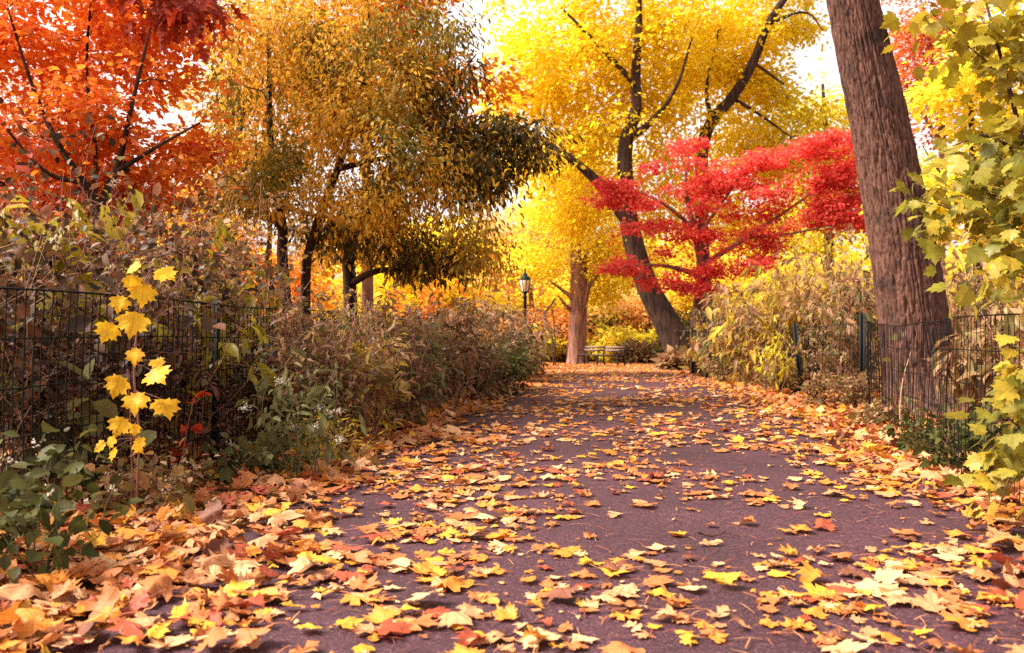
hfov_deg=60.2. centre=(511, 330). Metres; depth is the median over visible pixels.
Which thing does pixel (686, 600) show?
fallen leaf
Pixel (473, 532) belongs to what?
fallen leaf
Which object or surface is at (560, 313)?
shrub
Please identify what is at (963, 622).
fallen leaf
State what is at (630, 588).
fallen leaf
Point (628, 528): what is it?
path
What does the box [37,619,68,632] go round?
fallen leaf
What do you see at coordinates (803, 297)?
leafy shrub
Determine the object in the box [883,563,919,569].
fallen leaf
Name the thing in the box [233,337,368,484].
flowering plant
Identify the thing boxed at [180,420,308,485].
leafy plant
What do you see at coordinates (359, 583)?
fallen leaf
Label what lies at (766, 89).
yellow tree
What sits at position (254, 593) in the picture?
fallen leaf
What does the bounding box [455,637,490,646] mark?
fallen leaf
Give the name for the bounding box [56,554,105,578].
fallen leaf
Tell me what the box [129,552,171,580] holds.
fallen leaf
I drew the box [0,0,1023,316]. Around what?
sky
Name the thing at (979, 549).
fallen leaf
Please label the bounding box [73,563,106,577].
fallen leaf
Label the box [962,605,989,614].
fallen leaf
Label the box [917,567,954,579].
fallen leaf
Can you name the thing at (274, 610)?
fallen leaf
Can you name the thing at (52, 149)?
brush shrub
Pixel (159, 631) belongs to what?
fallen leaf
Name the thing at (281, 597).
fallen leaf
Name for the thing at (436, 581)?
fallen leaf
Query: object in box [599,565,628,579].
fallen leaf
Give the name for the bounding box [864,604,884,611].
fallen leaf
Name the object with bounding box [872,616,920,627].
fallen leaf
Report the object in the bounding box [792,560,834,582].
fallen leaf
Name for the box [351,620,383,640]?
fallen leaf
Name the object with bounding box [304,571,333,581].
fallen leaf
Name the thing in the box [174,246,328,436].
leafy shrub
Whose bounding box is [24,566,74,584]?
fallen leaf
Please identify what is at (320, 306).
brush shrub
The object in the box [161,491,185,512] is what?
fallen leaf
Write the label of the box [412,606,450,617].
fallen leaf
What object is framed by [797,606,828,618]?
fallen leaf
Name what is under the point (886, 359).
seedling
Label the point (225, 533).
fallen leaf
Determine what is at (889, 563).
fallen leaf
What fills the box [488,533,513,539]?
fallen leaf
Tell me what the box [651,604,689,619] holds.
fallen leaf
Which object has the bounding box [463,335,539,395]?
green bush
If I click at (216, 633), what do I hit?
fallen leaf
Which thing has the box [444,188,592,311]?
autumn tree
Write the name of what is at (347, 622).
fallen leaf
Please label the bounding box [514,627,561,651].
fallen leaf
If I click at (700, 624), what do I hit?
fallen leaf
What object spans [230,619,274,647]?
fallen leaf
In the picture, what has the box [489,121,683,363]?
park tree
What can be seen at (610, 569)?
fallen leaf
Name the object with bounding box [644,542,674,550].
fallen leaf
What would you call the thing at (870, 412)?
weed clump
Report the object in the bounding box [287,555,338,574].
fallen leaf
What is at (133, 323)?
sapling
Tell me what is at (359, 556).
fallen leaf
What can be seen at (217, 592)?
fallen leaf
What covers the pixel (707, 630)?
fallen leaf
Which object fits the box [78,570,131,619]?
fallen leaf
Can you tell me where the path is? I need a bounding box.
[26,366,1023,652]
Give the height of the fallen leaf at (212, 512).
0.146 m
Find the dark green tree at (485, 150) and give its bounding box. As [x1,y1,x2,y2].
[267,0,582,329]
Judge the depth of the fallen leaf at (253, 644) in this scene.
2.81 m
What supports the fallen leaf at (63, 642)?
on the path
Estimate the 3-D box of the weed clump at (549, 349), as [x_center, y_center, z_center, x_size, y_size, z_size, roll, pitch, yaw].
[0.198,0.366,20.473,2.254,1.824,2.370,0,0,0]
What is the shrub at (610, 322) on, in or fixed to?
on the ground
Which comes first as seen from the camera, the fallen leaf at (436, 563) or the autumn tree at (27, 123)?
the fallen leaf at (436, 563)
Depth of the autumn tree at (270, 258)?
25.69 m
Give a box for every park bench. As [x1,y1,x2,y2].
[557,346,567,361]
[576,345,625,365]
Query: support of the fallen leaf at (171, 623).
on the path
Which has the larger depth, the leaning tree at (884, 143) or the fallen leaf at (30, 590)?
the leaning tree at (884, 143)
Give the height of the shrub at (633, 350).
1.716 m
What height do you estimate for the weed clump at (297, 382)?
1.598 m
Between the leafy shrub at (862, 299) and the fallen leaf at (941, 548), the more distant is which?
the leafy shrub at (862, 299)
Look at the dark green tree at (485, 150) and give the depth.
12.16 m
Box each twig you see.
[492,622,542,638]
[698,530,738,536]
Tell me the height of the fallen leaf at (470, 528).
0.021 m
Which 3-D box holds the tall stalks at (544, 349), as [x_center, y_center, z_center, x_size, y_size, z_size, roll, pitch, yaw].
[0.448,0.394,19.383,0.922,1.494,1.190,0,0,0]
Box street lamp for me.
[519,269,530,333]
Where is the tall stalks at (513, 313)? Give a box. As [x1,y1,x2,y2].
[478,306,533,389]
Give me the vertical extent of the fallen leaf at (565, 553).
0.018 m
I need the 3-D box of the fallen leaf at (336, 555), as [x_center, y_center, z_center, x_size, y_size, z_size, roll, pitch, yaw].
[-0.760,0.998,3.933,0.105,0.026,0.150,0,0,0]
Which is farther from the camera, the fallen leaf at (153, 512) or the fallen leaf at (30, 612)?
the fallen leaf at (153, 512)
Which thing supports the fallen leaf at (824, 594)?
on the path
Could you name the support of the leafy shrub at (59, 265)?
on the ground
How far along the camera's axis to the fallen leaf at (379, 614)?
3.10 m
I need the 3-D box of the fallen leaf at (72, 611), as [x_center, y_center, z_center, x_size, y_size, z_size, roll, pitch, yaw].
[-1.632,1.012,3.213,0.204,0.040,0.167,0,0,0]
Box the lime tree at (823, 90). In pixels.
[741,57,957,284]
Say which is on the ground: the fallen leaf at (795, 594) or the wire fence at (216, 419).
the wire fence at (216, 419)
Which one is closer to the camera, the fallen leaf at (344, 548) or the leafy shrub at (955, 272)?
the fallen leaf at (344, 548)
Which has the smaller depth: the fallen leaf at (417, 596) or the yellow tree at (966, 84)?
the fallen leaf at (417, 596)
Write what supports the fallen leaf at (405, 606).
on the path
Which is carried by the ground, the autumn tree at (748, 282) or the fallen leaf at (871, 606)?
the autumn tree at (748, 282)
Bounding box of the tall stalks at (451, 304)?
[422,283,491,399]
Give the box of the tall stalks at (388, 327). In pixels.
[354,296,419,388]
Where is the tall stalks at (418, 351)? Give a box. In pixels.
[371,306,455,411]
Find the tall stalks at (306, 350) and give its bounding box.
[290,285,355,376]
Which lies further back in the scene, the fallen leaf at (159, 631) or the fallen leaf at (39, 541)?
the fallen leaf at (39, 541)
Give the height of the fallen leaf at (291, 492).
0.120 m
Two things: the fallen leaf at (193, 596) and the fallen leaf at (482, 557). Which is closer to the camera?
the fallen leaf at (193, 596)
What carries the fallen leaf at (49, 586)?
on the ground
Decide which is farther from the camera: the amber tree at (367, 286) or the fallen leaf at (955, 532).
the amber tree at (367, 286)
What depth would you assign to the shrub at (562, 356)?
48.98 m
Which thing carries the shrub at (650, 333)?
on the ground
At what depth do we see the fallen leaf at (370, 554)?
3.96 m
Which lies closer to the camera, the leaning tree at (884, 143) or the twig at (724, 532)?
the twig at (724, 532)
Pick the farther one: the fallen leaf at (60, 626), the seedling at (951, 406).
the seedling at (951, 406)
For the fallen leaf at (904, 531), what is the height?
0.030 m
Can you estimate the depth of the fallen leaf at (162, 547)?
3.93 m
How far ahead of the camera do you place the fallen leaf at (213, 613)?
3.05 m
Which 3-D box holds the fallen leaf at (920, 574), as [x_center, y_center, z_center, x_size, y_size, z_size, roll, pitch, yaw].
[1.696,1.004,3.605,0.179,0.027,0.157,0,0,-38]
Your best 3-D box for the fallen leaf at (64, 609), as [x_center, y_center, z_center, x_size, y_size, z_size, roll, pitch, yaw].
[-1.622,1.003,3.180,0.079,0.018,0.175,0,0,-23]
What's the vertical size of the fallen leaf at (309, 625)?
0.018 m
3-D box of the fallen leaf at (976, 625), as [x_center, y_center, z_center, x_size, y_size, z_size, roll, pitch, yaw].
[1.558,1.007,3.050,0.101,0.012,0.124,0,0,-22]
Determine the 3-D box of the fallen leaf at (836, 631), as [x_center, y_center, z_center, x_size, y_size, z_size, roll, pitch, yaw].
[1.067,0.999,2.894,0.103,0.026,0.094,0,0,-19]
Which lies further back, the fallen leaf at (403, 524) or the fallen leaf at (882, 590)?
the fallen leaf at (403, 524)
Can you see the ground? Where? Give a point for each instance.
(114, 551)
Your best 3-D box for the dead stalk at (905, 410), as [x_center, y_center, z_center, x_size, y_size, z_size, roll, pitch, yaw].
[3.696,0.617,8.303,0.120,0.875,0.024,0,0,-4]
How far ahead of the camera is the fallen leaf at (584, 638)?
2.88 m
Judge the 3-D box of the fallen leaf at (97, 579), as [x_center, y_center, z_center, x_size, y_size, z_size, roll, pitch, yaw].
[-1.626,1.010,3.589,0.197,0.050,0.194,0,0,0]
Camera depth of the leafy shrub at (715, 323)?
17.08 m
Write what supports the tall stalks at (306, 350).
on the ground
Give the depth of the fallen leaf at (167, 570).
3.58 m
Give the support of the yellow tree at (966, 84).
on the ground
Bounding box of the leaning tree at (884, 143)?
[826,0,959,416]
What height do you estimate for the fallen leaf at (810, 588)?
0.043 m
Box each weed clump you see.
[227,277,393,454]
[227,287,350,423]
[267,289,420,443]
[303,298,434,404]
[324,281,466,430]
[366,293,482,349]
[366,298,490,413]
[407,291,520,400]
[416,298,543,388]
[436,282,522,342]
[473,302,559,381]
[482,306,569,375]
[702,357,748,382]
[752,349,808,394]
[793,363,880,409]
[848,392,923,426]
[873,407,985,457]
[902,402,1022,479]
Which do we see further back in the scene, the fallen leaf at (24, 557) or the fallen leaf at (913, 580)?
the fallen leaf at (24, 557)
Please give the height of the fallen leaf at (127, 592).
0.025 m
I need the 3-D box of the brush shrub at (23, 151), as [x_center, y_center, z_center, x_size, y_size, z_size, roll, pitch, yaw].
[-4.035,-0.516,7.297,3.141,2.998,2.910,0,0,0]
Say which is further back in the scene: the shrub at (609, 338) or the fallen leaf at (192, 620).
the shrub at (609, 338)
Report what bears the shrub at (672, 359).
on the ground
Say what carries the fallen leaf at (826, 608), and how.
on the path
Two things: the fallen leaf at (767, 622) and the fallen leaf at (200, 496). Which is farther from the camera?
the fallen leaf at (200, 496)
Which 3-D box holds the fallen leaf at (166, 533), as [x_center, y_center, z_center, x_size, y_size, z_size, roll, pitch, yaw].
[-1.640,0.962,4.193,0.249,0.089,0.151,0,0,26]
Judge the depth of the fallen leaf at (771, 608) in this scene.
3.20 m
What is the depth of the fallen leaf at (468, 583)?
3.50 m
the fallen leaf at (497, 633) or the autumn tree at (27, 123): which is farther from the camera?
the autumn tree at (27, 123)
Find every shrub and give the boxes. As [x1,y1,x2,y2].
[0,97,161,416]
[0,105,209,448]
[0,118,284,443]
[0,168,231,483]
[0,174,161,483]
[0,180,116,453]
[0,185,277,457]
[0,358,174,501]
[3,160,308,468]
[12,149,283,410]
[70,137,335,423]
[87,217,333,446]
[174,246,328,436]
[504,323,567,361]
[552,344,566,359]
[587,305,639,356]
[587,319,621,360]
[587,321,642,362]
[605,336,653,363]
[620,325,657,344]
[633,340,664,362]
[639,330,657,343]
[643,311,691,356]
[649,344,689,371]
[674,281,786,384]
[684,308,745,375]
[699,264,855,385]
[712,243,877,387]
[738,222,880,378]
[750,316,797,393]
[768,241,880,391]
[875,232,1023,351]
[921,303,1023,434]
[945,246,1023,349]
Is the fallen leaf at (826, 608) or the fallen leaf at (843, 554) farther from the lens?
the fallen leaf at (843, 554)
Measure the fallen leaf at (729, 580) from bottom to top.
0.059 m
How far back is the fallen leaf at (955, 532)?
4.43 m
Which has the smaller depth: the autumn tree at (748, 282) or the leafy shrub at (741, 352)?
the leafy shrub at (741, 352)
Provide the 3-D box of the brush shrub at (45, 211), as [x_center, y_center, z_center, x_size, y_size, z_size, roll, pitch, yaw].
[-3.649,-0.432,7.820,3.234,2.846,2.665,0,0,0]
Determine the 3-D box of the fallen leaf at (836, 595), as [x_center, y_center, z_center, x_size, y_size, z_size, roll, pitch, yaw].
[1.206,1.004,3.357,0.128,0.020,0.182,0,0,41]
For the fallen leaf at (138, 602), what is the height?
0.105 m
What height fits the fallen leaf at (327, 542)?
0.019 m
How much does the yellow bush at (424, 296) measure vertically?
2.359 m
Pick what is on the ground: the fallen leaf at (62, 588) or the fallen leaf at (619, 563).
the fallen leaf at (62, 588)
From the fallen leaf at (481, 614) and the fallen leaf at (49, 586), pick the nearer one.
the fallen leaf at (481, 614)
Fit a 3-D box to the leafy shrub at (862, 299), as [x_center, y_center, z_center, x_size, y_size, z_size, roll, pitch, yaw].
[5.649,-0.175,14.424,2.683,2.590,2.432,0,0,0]
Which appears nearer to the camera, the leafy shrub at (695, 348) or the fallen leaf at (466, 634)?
the fallen leaf at (466, 634)
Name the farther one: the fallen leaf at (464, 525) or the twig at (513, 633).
the fallen leaf at (464, 525)
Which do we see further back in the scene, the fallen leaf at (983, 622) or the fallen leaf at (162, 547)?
the fallen leaf at (162, 547)
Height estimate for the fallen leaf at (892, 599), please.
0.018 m
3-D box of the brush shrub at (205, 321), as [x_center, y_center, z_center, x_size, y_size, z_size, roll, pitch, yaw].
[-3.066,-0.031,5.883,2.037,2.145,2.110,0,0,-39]
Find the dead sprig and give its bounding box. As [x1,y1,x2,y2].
[169,390,211,482]
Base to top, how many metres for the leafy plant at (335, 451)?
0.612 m
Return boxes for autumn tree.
[0,13,218,284]
[135,0,416,297]
[139,178,376,328]
[330,205,518,329]
[408,228,600,321]
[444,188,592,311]
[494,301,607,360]
[552,225,738,334]
[587,276,692,338]
[639,243,837,339]
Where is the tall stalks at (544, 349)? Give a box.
[513,316,552,376]
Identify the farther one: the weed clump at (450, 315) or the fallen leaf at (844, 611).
the weed clump at (450, 315)
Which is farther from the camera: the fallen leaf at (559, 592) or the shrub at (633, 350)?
the shrub at (633, 350)
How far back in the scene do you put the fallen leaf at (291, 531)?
4.27 m
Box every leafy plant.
[0,422,143,587]
[65,436,219,523]
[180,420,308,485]
[278,403,383,472]
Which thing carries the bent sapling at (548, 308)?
on the ground
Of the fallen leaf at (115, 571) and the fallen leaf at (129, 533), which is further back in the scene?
the fallen leaf at (129, 533)
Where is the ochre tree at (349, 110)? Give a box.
[147,0,539,325]
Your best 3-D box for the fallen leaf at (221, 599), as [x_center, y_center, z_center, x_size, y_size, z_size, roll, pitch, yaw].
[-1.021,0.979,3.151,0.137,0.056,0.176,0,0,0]
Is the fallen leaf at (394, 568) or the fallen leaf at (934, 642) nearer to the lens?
the fallen leaf at (934, 642)
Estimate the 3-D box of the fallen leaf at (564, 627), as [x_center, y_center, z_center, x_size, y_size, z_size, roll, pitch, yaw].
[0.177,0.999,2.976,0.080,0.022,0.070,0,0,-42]
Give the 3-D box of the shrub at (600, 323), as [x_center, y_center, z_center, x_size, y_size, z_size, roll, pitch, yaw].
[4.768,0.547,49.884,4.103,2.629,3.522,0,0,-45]
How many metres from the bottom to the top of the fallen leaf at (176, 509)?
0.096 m
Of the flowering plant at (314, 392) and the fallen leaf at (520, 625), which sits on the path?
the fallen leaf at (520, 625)
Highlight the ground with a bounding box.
[0,355,1023,649]
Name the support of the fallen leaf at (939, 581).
on the path
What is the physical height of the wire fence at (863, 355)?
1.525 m
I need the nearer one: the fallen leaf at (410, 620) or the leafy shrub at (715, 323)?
the fallen leaf at (410, 620)
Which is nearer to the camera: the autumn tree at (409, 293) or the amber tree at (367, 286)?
the amber tree at (367, 286)
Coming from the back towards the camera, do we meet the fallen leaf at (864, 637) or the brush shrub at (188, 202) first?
the brush shrub at (188, 202)
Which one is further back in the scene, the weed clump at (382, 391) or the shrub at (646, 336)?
the shrub at (646, 336)
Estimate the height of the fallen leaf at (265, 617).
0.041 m
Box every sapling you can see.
[94,261,180,511]
[530,298,555,365]
[879,0,1023,544]
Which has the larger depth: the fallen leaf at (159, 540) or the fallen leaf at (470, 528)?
the fallen leaf at (470, 528)
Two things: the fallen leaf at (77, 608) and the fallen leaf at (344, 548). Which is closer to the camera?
the fallen leaf at (77, 608)
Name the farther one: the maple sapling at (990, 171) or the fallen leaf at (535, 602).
the maple sapling at (990, 171)
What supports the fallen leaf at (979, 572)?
on the path
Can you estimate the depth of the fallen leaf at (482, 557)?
3.90 m
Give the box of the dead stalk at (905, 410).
[899,351,911,430]
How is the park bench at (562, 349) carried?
on the ground
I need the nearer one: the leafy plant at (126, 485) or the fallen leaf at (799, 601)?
the fallen leaf at (799, 601)
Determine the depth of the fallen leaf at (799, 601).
3.27 m
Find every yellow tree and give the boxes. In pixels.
[467,0,758,353]
[651,0,851,335]
[859,0,1023,290]
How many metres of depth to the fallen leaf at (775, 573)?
3.66 m
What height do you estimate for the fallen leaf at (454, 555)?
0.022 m
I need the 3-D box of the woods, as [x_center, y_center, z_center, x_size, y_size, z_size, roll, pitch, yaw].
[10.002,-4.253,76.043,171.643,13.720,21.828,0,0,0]
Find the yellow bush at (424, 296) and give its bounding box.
[386,277,507,340]
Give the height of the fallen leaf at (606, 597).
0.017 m
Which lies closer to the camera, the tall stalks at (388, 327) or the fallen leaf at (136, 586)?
the fallen leaf at (136, 586)
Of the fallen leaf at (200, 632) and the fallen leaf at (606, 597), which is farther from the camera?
the fallen leaf at (606, 597)
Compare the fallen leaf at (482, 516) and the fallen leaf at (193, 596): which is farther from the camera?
the fallen leaf at (482, 516)
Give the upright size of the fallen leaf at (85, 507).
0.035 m
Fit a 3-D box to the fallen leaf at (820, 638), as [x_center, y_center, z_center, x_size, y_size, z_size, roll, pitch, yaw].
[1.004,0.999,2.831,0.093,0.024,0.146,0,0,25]
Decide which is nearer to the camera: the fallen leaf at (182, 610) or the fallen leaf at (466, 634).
the fallen leaf at (466, 634)
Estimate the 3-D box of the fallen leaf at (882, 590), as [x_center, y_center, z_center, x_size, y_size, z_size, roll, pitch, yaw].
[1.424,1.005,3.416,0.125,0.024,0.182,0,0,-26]
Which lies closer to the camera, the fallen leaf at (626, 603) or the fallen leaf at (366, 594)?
the fallen leaf at (626, 603)
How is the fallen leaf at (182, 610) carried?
on the path
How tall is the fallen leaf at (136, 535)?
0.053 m
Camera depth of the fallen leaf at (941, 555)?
3.96 m
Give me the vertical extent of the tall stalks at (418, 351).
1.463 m
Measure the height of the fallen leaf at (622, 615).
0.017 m
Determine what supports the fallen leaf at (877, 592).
on the path
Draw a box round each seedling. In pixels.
[882,332,914,428]
[942,391,959,422]
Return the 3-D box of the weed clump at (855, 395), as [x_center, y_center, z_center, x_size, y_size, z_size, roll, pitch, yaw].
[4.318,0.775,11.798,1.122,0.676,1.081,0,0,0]
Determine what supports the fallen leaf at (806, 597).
on the path
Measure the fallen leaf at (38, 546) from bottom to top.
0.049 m
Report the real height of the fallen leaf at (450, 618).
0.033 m
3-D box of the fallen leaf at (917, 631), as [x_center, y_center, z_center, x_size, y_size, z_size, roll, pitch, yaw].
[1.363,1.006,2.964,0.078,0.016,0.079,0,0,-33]
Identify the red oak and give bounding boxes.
[106,0,248,61]
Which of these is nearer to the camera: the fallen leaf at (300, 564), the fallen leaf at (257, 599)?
the fallen leaf at (257, 599)
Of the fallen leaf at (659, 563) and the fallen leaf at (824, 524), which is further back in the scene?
the fallen leaf at (824, 524)
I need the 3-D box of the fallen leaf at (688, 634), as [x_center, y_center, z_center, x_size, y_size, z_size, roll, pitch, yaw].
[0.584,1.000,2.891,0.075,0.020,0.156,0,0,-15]
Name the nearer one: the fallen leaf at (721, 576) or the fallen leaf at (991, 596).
the fallen leaf at (991, 596)
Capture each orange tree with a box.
[0,0,259,300]
[880,0,1023,282]
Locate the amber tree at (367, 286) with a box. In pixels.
[204,0,538,329]
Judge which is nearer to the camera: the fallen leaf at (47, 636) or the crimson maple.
the fallen leaf at (47, 636)
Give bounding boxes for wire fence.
[0,287,455,503]
[689,313,1023,505]
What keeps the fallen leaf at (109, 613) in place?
on the fallen leaf at (83, 628)
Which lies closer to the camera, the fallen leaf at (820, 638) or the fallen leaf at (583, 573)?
the fallen leaf at (820, 638)
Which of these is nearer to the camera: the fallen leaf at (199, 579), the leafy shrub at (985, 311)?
the fallen leaf at (199, 579)
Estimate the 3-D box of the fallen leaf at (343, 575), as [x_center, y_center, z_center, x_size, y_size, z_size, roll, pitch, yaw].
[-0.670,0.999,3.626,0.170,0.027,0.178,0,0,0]
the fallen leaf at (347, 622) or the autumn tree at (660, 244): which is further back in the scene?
the autumn tree at (660, 244)
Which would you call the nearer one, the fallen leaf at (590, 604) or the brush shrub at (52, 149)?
the fallen leaf at (590, 604)
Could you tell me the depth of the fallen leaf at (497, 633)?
2.90 m
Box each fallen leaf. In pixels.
[4,615,54,647]
[5,608,45,620]
[12,554,26,560]
[15,578,36,584]
[18,583,50,606]
[21,543,46,550]
[21,606,51,610]
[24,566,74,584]
[26,627,56,645]
[28,599,70,607]
[29,603,67,615]
[33,520,62,558]
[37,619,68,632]
[42,568,81,600]
[46,539,78,552]
[46,578,74,600]
[46,598,84,618]
[46,615,72,624]
[51,627,98,647]
[53,562,75,571]
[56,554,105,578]
[57,603,72,613]
[58,591,93,610]
[65,621,109,630]
[66,602,83,611]
[69,567,89,578]
[73,508,111,518]
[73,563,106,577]
[74,621,107,635]
[75,503,89,512]
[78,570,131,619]
[84,556,144,578]
[84,606,143,629]
[85,527,126,547]
[88,577,107,583]
[90,616,136,638]
[100,567,130,580]
[101,573,127,589]
[103,536,138,544]
[106,618,148,639]
[111,524,152,539]
[115,573,145,581]
[119,589,165,617]
[121,546,152,556]
[121,589,133,596]
[122,534,150,540]
[125,612,164,628]
[128,570,197,601]
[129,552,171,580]
[131,579,143,589]
[135,527,163,549]
[136,529,192,538]
[139,538,167,543]
[139,565,179,580]
[140,622,170,638]
[142,502,171,514]
[144,537,174,555]
[146,551,168,563]
[146,619,173,626]
[154,596,204,623]
[158,536,187,547]
[160,552,179,556]
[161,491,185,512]
[163,503,184,520]
[165,542,198,558]
[165,593,218,599]
[167,550,180,560]
[167,613,208,624]
[168,554,235,572]
[168,609,209,625]
[172,565,214,584]
[187,626,234,639]
[191,607,238,652]
[192,493,207,499]
[194,524,225,533]
[194,624,211,641]
[195,498,225,525]
[197,606,225,627]
[198,590,245,610]
[200,544,236,569]
[201,525,233,537]
[203,586,226,603]
[204,565,222,586]
[216,559,262,568]
[216,616,254,626]
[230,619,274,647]
[230,636,261,652]
[238,592,276,608]
[239,609,288,623]
[241,590,273,596]
[246,541,297,552]
[252,608,277,614]
[263,526,302,534]
[263,582,295,597]
[265,544,303,559]
[265,592,288,602]
[269,606,286,615]
[272,486,306,501]
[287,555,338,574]
[294,618,321,628]
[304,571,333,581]
[309,555,339,563]
[314,542,332,551]
[320,539,345,545]
[321,568,338,579]
[326,616,366,628]
[328,542,360,551]
[330,550,352,559]
[332,565,366,582]
[335,549,369,563]
[339,571,380,591]
[340,588,388,604]
[349,522,379,529]
[349,592,373,597]
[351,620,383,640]
[353,617,417,634]
[355,527,393,533]
[360,534,391,539]
[363,603,400,623]
[366,606,401,611]
[367,550,385,559]
[379,521,416,529]
[385,553,423,561]
[386,557,415,566]
[388,565,407,571]
[393,613,441,629]
[394,617,427,621]
[399,602,420,609]
[405,587,442,600]
[409,561,445,576]
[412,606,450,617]
[414,566,456,576]
[414,574,438,581]
[423,557,453,562]
[424,576,466,591]
[426,560,449,565]
[427,566,451,576]
[431,577,443,589]
[433,508,468,518]
[437,611,473,627]
[442,552,465,559]
[452,521,479,527]
[453,624,487,645]
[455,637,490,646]
[456,596,483,616]
[460,579,484,587]
[461,523,487,532]
[461,528,491,535]
[467,587,490,601]
[469,554,501,560]
[470,564,493,573]
[471,513,496,518]
[473,612,491,619]
[476,565,504,576]
[479,532,512,537]
[485,626,514,643]
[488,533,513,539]
[491,602,517,624]
[506,625,549,640]
[510,508,539,512]
[512,621,534,628]
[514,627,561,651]
[515,597,543,607]
[540,579,558,586]
[543,581,578,602]
[549,549,576,556]
[549,621,572,631]
[552,546,582,553]
[564,582,591,588]
[569,628,597,642]
[570,568,597,580]
[579,598,609,607]
[585,593,615,602]
[597,559,635,571]
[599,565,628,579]
[601,586,639,596]
[603,565,643,570]
[608,597,639,607]
[609,609,644,620]
[616,582,646,593]
[622,620,648,633]
[628,574,674,588]
[631,499,656,505]
[633,632,655,637]
[641,558,681,566]
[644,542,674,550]
[647,587,675,598]
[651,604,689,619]
[657,592,698,606]
[669,598,699,602]
[674,630,698,644]
[677,578,706,589]
[679,637,698,646]
[691,627,727,638]
[693,618,714,628]
[700,629,728,643]
[701,569,741,579]
[712,572,739,584]
[732,613,749,627]
[744,592,782,604]
[754,616,778,627]
[758,604,782,612]
[767,569,795,579]
[775,585,803,597]
[779,616,816,630]
[782,590,802,599]
[786,592,819,602]
[789,597,810,604]
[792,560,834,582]
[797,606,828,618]
[799,580,842,603]
[804,592,845,599]
[808,632,839,648]
[810,518,836,530]
[812,587,847,599]
[815,597,846,611]
[820,582,855,593]
[820,599,848,609]
[824,627,859,637]
[826,552,862,557]
[831,608,848,614]
[836,564,868,579]
[842,593,862,597]
[844,602,865,615]
[846,583,906,596]
[851,625,880,636]
[851,631,893,644]
[852,578,878,589]
[859,632,905,643]
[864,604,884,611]
[867,567,902,584]
[870,557,910,566]
[871,587,901,596]
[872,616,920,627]
[878,594,909,605]
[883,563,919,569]
[883,566,904,569]
[885,528,934,535]
[888,568,912,578]
[898,575,931,585]
[900,594,919,607]
[901,628,932,634]
[908,571,949,582]
[911,587,952,616]
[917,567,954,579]
[919,638,956,647]
[922,545,980,552]
[923,586,966,598]
[925,573,953,588]
[931,548,962,560]
[936,591,963,606]
[937,595,960,606]
[938,529,979,535]
[939,606,989,616]
[941,613,975,630]
[954,615,986,627]
[960,565,998,578]
[960,602,996,613]
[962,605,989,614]
[963,543,996,553]
[969,619,1007,627]
[971,585,1016,603]
[979,591,1005,604]
[980,551,1017,565]
[984,504,1014,515]
[986,525,1021,543]
[990,577,1023,591]
[991,516,1023,526]
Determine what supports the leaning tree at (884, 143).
on the ground
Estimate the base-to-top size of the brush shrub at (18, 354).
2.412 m
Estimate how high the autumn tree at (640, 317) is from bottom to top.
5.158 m
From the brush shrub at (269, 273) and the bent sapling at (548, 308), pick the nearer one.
the brush shrub at (269, 273)
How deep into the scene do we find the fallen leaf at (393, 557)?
3.89 m
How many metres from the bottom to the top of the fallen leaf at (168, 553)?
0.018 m
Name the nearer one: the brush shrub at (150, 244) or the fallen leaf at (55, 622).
the fallen leaf at (55, 622)
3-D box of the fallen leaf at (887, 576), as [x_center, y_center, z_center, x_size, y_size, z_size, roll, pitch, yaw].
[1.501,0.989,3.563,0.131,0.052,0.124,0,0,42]
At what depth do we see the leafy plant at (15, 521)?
3.67 m
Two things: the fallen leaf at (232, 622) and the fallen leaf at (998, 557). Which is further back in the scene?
the fallen leaf at (998, 557)
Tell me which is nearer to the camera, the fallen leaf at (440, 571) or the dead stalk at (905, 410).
the fallen leaf at (440, 571)
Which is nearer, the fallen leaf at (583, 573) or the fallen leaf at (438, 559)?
the fallen leaf at (583, 573)
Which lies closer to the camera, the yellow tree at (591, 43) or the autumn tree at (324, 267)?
the autumn tree at (324, 267)
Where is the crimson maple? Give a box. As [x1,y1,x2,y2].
[571,125,865,372]
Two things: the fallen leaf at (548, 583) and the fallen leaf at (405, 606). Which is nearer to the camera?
the fallen leaf at (405, 606)
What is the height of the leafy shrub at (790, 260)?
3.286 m
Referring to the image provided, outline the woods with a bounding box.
[12,202,1023,344]
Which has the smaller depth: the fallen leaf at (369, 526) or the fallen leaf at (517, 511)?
the fallen leaf at (369, 526)
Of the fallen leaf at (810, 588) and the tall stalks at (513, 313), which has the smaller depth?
the fallen leaf at (810, 588)

